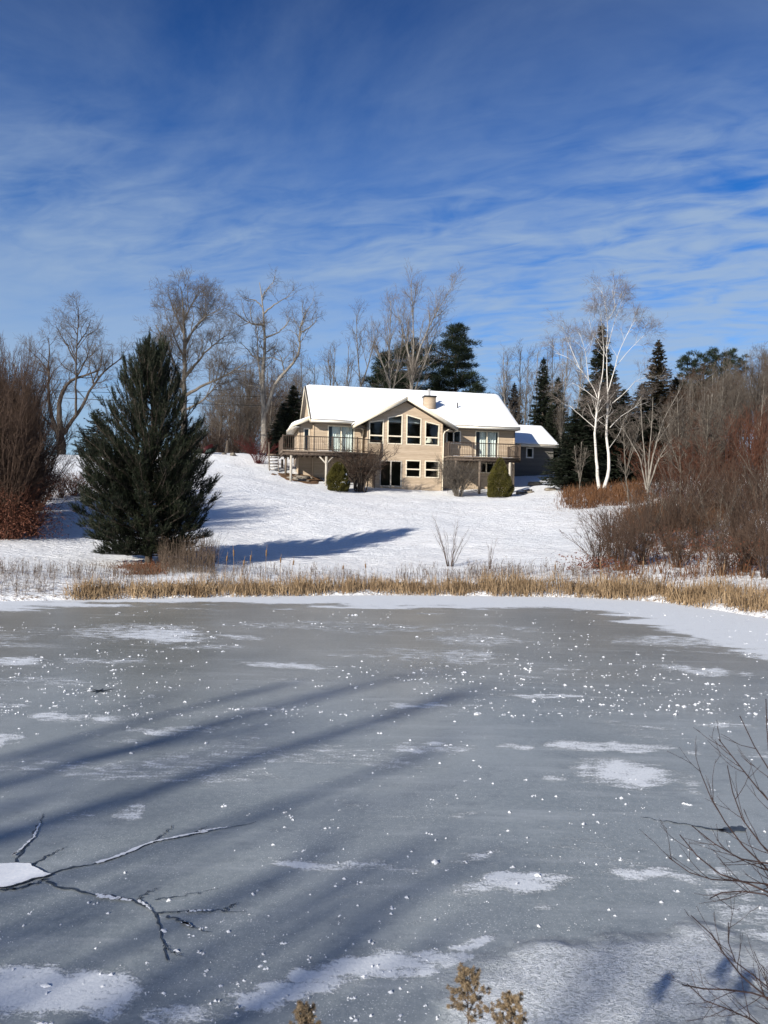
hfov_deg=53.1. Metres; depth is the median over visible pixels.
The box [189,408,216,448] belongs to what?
bare tree
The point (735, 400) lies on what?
bare tree
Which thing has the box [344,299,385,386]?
bare tree
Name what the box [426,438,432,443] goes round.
table lamp
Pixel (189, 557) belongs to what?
dry weeds
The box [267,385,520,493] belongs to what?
house
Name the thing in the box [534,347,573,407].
bare tree
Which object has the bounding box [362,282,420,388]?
bare tree
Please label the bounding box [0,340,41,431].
thicket shrub
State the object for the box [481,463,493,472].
window
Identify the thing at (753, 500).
alder shrub
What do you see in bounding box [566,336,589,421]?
bare tree
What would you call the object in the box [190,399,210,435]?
bare tree
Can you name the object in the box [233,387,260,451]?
bare tree
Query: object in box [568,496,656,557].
bank shrub
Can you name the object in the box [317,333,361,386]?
bare tree
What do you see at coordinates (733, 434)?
red twig shrub
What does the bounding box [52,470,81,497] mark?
bank shrub
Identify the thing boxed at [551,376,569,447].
bare tree
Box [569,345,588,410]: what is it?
bare tree
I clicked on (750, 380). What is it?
bare tree
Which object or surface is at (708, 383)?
bare tree
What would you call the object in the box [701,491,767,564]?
alder shrub
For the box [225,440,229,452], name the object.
tree stump
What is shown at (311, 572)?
dry weeds
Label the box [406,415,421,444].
window
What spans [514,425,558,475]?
garage
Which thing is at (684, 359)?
pine tree
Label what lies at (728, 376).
bare tree
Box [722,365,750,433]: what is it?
bare tree
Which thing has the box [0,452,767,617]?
ground
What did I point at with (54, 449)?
thicket shrub
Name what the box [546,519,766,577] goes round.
dry weeds
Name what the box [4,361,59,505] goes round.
thicket shrub
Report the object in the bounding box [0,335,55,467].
thicket shrub
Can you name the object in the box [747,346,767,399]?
bare tree
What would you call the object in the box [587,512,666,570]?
bank shrub
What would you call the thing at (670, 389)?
bare tree
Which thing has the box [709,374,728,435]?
bare tree
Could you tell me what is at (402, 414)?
window
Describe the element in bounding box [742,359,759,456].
bare tree
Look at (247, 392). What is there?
bare tree
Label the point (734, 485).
alder shrub
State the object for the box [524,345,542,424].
bare tree
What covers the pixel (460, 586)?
reeds
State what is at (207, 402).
bare tree
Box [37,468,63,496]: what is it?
red twig shrub
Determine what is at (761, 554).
bank shrub
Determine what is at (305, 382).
bare tree
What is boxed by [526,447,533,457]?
window
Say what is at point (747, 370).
bare tree
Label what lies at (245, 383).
bare tree
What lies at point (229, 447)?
bank shrub
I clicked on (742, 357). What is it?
pine tree
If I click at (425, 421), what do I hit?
window
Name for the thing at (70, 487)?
dead leaves
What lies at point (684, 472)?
red twig shrub
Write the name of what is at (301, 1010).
goldenrod
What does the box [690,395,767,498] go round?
red twig shrub
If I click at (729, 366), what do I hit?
bare tree
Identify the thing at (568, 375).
bare tree
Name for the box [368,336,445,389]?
pine tree
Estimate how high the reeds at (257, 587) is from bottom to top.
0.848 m
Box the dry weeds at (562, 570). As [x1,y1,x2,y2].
[468,556,735,602]
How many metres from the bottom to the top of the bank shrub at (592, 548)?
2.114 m
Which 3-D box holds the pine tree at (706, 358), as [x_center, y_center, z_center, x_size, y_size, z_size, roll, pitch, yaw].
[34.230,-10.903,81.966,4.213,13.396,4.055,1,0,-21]
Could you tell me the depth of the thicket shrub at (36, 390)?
30.88 m
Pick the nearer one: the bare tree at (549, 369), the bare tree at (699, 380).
the bare tree at (699, 380)
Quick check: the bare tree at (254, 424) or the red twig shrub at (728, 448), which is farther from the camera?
the bare tree at (254, 424)
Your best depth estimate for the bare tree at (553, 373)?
89.67 m
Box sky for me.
[0,0,767,454]
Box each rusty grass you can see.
[553,478,656,509]
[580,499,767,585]
[616,490,727,534]
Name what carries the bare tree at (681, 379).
on the ground at (257, 510)
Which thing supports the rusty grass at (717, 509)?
on the ground at (257, 510)
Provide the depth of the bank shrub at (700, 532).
30.44 m
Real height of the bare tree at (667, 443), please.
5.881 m
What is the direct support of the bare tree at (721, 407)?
on the ground at (257, 510)
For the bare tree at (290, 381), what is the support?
on the ground at (257, 510)
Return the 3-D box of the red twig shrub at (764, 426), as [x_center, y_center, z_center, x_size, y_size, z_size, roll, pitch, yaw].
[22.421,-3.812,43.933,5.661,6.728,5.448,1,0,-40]
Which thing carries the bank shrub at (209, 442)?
on the ground at (257, 510)
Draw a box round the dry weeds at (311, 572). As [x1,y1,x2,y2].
[181,559,543,591]
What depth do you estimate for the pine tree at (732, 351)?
85.47 m
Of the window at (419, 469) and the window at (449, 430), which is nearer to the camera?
the window at (419, 469)
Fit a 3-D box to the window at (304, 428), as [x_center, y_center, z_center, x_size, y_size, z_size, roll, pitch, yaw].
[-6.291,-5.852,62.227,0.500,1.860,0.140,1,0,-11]
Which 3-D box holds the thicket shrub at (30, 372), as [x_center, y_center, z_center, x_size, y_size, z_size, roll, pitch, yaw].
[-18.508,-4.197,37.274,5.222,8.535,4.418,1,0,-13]
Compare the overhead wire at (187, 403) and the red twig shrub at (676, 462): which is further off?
the overhead wire at (187, 403)
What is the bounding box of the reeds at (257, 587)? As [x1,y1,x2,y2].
[59,566,363,600]
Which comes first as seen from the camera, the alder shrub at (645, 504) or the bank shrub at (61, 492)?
the alder shrub at (645, 504)
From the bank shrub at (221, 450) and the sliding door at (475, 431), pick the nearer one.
the sliding door at (475, 431)
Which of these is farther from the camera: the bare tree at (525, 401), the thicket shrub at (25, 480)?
the bare tree at (525, 401)
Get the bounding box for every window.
[303,428,309,442]
[369,420,383,443]
[387,414,402,444]
[405,460,420,477]
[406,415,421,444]
[424,461,438,477]
[425,421,439,445]
[446,430,460,443]
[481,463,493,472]
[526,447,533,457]
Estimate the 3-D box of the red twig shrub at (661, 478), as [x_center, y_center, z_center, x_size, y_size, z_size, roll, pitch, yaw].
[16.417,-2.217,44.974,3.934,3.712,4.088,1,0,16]
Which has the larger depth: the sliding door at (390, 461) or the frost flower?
the sliding door at (390, 461)
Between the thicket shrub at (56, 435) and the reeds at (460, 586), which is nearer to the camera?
the reeds at (460, 586)
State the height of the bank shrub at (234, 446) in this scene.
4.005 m
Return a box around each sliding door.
[327,425,354,450]
[379,460,401,486]
[475,431,498,456]
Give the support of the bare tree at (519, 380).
on the ground at (257, 510)
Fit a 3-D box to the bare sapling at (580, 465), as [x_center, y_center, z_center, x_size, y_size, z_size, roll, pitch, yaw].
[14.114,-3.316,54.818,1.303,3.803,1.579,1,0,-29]
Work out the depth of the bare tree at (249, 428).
92.56 m
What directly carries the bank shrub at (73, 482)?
on the ground at (257, 510)
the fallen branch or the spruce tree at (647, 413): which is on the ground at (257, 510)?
the spruce tree at (647, 413)
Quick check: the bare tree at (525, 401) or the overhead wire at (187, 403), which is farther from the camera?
the bare tree at (525, 401)
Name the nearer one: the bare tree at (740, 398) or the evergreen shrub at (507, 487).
the evergreen shrub at (507, 487)
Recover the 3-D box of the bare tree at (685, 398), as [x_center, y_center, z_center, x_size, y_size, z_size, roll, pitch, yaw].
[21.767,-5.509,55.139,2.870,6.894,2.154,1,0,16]
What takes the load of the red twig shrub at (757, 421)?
on the ground at (257, 510)
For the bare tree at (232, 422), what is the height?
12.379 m
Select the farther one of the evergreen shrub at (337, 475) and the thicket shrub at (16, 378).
the evergreen shrub at (337, 475)
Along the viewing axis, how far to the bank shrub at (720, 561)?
24.87 m
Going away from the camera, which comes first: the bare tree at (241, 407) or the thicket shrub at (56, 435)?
the thicket shrub at (56, 435)
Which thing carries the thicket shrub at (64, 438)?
on the ground at (257, 510)
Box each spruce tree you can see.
[71,409,112,454]
[254,403,287,454]
[267,385,301,457]
[507,383,523,424]
[528,357,554,429]
[535,408,617,488]
[543,377,569,472]
[543,382,632,483]
[572,325,637,482]
[598,389,659,482]
[604,364,622,419]
[626,383,677,479]
[643,339,689,471]
[667,377,711,473]
[683,383,718,471]
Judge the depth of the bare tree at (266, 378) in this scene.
114.61 m
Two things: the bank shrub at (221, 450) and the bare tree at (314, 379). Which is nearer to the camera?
the bank shrub at (221, 450)
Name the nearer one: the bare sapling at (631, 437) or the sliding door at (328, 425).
the bare sapling at (631, 437)
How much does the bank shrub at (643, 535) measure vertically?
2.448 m
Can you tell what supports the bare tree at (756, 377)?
on the ground at (257, 510)
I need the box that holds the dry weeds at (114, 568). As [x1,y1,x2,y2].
[0,555,197,595]
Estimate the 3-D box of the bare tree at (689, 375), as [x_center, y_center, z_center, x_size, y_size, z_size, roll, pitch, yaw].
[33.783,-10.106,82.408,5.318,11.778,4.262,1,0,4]
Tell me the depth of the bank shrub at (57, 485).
41.00 m
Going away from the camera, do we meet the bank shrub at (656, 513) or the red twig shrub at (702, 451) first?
the bank shrub at (656, 513)
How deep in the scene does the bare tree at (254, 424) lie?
101.47 m
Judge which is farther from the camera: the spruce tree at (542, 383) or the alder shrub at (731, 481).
the spruce tree at (542, 383)
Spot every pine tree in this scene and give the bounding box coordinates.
[68,327,223,562]
[359,348,406,388]
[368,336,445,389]
[423,322,496,393]
[674,352,699,405]
[690,348,722,398]
[709,346,738,404]
[728,354,752,415]
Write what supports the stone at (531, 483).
on the ground at (257, 510)
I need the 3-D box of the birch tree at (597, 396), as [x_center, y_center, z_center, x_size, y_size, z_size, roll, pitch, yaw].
[15.828,-9.229,54.356,10.272,15.883,5.304,1,0,0]
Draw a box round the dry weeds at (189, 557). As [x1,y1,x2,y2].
[154,530,228,573]
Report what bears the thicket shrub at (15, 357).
on the ground at (257, 510)
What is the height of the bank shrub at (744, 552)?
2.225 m
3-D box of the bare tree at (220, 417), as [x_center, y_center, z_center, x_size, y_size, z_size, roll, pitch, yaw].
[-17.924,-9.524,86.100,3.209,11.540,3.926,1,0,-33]
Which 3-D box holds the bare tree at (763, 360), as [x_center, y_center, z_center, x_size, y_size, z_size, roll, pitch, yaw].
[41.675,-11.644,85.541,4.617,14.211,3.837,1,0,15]
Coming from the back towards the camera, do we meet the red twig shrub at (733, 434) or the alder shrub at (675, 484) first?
the red twig shrub at (733, 434)
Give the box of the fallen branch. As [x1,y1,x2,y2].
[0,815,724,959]
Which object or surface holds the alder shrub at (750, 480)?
on the ground at (257, 510)
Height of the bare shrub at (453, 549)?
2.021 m
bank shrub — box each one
[41,463,66,496]
[44,470,71,499]
[49,466,84,495]
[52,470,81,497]
[61,472,97,496]
[200,423,232,449]
[200,424,244,452]
[211,428,255,452]
[218,421,250,452]
[225,422,260,452]
[236,430,265,454]
[559,513,637,568]
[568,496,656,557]
[586,501,643,542]
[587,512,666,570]
[590,492,656,548]
[600,501,673,564]
[627,481,713,542]
[639,518,716,567]
[663,499,742,551]
[687,527,758,575]
[690,493,767,550]
[708,510,767,571]
[736,516,767,578]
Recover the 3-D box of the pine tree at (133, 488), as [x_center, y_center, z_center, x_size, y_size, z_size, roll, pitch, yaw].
[-8.261,-2.268,27.020,5.282,8.378,5.266,1,0,0]
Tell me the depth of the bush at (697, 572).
26.11 m
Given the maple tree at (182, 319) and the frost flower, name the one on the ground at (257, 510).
the maple tree at (182, 319)
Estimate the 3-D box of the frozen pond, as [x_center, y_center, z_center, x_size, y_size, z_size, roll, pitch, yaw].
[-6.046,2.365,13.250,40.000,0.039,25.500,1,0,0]
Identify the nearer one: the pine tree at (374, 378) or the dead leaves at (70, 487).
the dead leaves at (70, 487)
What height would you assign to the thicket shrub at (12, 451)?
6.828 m
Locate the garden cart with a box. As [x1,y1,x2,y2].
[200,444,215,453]
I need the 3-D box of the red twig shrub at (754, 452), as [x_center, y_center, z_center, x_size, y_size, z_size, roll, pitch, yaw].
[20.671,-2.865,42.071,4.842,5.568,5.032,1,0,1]
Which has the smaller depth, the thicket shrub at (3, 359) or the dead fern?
the dead fern
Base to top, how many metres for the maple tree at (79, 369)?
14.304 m
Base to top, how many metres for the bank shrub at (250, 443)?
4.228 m
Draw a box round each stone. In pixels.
[528,480,542,485]
[544,487,557,490]
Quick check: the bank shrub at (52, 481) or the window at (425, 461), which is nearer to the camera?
the bank shrub at (52, 481)
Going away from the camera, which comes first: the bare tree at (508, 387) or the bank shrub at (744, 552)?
the bank shrub at (744, 552)
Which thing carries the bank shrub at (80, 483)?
on the ground at (257, 510)
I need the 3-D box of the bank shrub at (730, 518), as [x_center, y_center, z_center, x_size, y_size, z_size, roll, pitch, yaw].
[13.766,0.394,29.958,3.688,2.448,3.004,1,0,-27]
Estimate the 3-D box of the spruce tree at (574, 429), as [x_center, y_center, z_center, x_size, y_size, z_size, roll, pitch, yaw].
[14.540,-4.726,57.897,5.673,6.312,5.855,1,0,-2]
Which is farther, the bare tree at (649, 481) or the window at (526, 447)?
the window at (526, 447)
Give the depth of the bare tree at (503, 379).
87.93 m
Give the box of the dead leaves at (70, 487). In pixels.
[47,471,96,498]
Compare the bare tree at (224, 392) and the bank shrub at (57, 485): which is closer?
the bank shrub at (57, 485)
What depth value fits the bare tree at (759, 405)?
58.14 m
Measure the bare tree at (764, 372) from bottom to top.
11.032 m
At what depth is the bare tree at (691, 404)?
58.18 m
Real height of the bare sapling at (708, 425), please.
7.591 m
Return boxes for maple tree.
[13,291,138,454]
[135,265,263,433]
[227,266,326,452]
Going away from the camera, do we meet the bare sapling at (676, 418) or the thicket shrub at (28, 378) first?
the thicket shrub at (28, 378)
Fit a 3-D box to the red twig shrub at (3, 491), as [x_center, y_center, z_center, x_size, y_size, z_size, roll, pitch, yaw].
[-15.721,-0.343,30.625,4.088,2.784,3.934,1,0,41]
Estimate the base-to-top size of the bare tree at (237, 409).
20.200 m
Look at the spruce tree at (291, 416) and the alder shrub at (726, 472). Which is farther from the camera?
the spruce tree at (291, 416)
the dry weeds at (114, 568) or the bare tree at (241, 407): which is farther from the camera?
the bare tree at (241, 407)
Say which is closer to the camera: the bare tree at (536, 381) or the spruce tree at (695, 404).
the spruce tree at (695, 404)
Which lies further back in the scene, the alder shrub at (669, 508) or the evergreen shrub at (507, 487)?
the evergreen shrub at (507, 487)
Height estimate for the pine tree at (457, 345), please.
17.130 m
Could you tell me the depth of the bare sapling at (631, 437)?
47.07 m
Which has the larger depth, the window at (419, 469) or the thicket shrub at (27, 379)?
the window at (419, 469)
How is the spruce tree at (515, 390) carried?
on the ground at (257, 510)
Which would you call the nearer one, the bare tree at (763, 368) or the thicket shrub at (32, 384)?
the thicket shrub at (32, 384)
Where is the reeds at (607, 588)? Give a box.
[471,564,716,608]
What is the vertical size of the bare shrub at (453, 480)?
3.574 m
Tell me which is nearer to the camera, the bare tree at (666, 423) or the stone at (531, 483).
the bare tree at (666, 423)
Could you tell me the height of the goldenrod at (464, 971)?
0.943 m
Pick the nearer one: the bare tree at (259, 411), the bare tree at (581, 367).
the bare tree at (581, 367)
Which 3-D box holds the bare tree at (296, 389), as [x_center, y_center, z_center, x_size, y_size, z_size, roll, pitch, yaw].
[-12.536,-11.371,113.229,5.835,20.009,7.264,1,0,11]
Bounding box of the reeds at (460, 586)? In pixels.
[344,571,517,595]
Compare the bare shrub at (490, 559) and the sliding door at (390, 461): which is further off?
the sliding door at (390, 461)
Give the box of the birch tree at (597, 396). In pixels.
[539,268,679,489]
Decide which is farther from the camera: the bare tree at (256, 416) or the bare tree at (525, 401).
the bare tree at (256, 416)
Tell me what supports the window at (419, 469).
in the house
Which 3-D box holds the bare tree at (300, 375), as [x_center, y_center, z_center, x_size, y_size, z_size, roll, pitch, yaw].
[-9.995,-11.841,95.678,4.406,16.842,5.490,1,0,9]
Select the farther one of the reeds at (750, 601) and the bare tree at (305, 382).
the bare tree at (305, 382)
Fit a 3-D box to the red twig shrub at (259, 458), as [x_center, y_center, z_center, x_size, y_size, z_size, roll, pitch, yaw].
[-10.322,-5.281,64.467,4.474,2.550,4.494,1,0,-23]
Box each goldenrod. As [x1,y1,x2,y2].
[288,1000,321,1023]
[445,962,494,1023]
[490,990,527,1023]
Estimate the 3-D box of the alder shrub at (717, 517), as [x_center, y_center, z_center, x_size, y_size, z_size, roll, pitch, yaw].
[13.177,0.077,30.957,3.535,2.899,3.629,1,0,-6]
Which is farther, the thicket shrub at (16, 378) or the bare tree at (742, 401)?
the bare tree at (742, 401)
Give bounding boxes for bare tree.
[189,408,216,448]
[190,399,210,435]
[199,391,236,451]
[200,384,235,452]
[203,361,242,428]
[209,377,238,451]
[215,389,253,452]
[223,367,245,449]
[225,382,251,451]
[228,352,268,441]
[229,352,260,453]
[230,369,275,445]
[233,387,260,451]
[236,364,258,448]
[241,393,260,453]
[242,388,278,452]
[244,360,287,440]
[249,385,274,438]
[250,349,274,437]
[252,362,287,454]
[267,378,295,436]
[268,377,287,424]
[274,358,312,421]
[280,369,311,413]
[283,372,304,408]
[287,352,307,405]
[293,371,311,408]
[294,353,327,389]
[316,340,342,385]
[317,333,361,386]
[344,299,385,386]
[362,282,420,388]
[379,258,465,389]
[486,344,517,415]
[497,346,518,414]
[498,340,534,424]
[511,343,540,424]
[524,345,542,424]
[532,334,564,407]
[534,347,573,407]
[544,374,556,426]
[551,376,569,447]
[557,334,571,422]
[558,326,583,419]
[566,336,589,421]
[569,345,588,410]
[621,380,702,492]
[651,379,684,416]
[661,389,688,473]
[664,400,697,451]
[665,413,673,479]
[670,387,703,458]
[675,370,689,408]
[678,364,710,389]
[682,383,692,456]
[683,361,726,454]
[684,377,701,478]
[684,378,697,452]
[686,374,714,448]
[691,360,719,442]
[694,384,720,474]
[702,375,732,439]
[707,349,741,386]
[708,347,744,443]
[709,359,741,438]
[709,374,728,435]
[710,362,747,476]
[711,380,743,474]
[713,367,754,441]
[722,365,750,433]
[723,376,754,441]
[728,343,767,469]
[729,364,747,439]
[735,347,764,437]
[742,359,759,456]
[743,378,767,447]
[744,342,767,399]
[744,348,764,437]
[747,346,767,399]
[750,347,767,411]
[751,370,767,444]
[753,370,767,436]
[755,356,767,433]
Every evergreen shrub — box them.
[326,462,350,491]
[487,457,514,496]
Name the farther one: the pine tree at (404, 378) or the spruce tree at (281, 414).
the pine tree at (404, 378)
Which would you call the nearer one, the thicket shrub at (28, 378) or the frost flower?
the frost flower
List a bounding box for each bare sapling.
[571,439,593,490]
[608,412,647,502]
[647,381,702,502]
[676,383,739,496]
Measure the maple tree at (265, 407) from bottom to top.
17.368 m
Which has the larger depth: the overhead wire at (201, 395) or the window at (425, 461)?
the overhead wire at (201, 395)
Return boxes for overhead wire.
[37,389,267,396]
[50,397,284,406]
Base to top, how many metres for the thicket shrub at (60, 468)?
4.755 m
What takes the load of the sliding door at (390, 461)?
in the house
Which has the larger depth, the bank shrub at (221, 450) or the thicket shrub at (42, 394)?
the bank shrub at (221, 450)
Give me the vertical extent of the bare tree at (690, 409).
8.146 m
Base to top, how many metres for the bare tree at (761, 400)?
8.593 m
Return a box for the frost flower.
[0,609,767,1023]
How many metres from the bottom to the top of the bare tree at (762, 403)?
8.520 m
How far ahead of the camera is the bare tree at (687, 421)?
54.91 m
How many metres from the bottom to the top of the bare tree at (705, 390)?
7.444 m
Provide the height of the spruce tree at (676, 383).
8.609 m
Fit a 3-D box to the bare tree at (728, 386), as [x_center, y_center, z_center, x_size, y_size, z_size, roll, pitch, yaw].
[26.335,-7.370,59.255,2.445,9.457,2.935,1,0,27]
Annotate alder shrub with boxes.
[607,477,678,539]
[628,462,720,550]
[644,452,725,516]
[656,449,742,538]
[667,438,748,511]
[676,480,758,547]
[685,448,767,519]
[698,448,767,531]
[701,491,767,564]
[710,457,767,554]
[718,431,767,513]
[730,445,767,507]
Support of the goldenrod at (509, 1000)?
on the ground at (257, 510)
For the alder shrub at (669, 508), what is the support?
on the ground at (257, 510)
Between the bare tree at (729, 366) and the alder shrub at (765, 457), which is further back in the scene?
the bare tree at (729, 366)
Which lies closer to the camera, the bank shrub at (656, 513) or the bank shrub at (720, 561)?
the bank shrub at (720, 561)
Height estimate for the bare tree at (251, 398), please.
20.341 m
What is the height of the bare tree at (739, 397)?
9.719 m
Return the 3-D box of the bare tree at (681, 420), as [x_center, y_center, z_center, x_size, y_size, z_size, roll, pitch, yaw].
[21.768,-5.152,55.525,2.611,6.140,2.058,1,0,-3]
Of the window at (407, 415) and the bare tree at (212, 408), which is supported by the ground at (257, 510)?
the bare tree at (212, 408)
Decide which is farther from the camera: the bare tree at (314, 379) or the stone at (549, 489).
the bare tree at (314, 379)
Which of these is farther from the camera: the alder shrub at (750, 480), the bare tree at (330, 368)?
the bare tree at (330, 368)
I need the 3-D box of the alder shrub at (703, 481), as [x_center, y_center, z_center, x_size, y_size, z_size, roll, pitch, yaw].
[13.878,-0.907,33.956,3.657,4.216,3.430,1,0,-5]
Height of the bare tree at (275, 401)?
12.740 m
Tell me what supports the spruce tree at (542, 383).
on the ground at (257, 510)
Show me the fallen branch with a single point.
(80, 891)
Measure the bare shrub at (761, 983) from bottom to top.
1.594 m
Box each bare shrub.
[323,433,401,491]
[430,515,469,566]
[431,451,486,496]
[486,540,497,568]
[644,699,767,1023]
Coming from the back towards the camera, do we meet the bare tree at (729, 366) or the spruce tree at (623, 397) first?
the bare tree at (729, 366)
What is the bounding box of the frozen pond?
[0,595,767,1023]
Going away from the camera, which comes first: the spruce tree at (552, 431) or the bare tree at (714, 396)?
the bare tree at (714, 396)
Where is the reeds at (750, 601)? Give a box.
[663,571,767,612]
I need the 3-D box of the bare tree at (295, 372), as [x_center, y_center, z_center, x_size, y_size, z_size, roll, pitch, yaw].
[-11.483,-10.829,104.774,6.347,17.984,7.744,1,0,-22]
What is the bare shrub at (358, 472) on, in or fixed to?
on the ground at (257, 510)
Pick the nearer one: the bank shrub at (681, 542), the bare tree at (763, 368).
the bank shrub at (681, 542)
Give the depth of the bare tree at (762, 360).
79.24 m
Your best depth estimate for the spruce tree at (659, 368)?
62.67 m
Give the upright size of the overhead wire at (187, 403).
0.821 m
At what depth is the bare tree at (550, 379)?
84.00 m
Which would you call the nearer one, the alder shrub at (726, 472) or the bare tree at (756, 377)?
the alder shrub at (726, 472)
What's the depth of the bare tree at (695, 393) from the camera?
64.40 m
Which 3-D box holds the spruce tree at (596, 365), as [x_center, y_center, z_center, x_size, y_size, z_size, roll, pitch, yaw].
[17.073,-8.589,60.909,5.668,12.942,6.180,1,0,8]
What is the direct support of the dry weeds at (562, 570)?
on the ground at (257, 510)
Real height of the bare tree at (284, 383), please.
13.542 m
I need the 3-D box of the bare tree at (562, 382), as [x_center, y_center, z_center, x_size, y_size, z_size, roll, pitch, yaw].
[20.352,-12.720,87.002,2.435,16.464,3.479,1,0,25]
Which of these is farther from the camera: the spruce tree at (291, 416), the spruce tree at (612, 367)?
the spruce tree at (291, 416)
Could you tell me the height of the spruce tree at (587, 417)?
8.232 m
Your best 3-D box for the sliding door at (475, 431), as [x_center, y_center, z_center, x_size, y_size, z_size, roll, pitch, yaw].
[8.684,-5.654,64.915,2.100,2.360,0.140,1,0,-11]
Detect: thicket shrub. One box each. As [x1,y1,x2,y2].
[0,332,46,386]
[0,335,41,472]
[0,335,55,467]
[0,338,53,433]
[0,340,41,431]
[0,345,43,502]
[0,346,56,416]
[0,346,70,433]
[0,353,73,487]
[0,356,48,526]
[0,358,38,489]
[0,379,59,505]
[0,395,58,538]
[1,398,68,532]
[2,350,54,514]
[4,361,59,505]
[5,367,50,413]
[32,394,79,505]
[35,416,77,509]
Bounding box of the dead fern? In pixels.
[105,558,168,574]
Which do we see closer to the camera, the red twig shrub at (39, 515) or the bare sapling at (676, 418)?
the red twig shrub at (39, 515)
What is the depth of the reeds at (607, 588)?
23.44 m
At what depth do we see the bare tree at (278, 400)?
90.69 m
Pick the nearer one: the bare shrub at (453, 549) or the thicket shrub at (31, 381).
the bare shrub at (453, 549)
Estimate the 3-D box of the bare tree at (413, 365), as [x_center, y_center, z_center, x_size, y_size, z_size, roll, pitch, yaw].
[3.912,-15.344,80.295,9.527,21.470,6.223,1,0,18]
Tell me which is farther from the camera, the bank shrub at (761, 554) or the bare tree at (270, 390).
the bare tree at (270, 390)
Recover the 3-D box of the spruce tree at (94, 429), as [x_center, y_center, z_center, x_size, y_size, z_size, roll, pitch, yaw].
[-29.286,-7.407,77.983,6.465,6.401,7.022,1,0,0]
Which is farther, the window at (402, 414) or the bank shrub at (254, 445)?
the bank shrub at (254, 445)
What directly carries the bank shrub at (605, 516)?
on the ground at (257, 510)
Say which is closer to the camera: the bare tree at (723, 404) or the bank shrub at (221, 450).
the bare tree at (723, 404)
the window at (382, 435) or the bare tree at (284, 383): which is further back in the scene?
the bare tree at (284, 383)
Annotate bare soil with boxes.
[271,473,324,483]
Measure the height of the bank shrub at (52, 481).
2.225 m
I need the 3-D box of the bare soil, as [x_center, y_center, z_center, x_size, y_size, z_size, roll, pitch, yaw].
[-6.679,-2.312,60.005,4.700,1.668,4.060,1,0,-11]
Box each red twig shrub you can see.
[0,475,54,519]
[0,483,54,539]
[1,492,67,536]
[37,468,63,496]
[234,434,285,463]
[612,442,690,498]
[631,443,700,501]
[636,426,723,500]
[655,436,736,507]
[663,418,757,494]
[666,426,767,512]
[681,402,767,491]
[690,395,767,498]
[710,401,767,497]
[712,414,767,509]
[731,399,767,455]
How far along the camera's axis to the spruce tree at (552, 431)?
81.71 m
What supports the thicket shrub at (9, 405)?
on the ground at (257, 510)

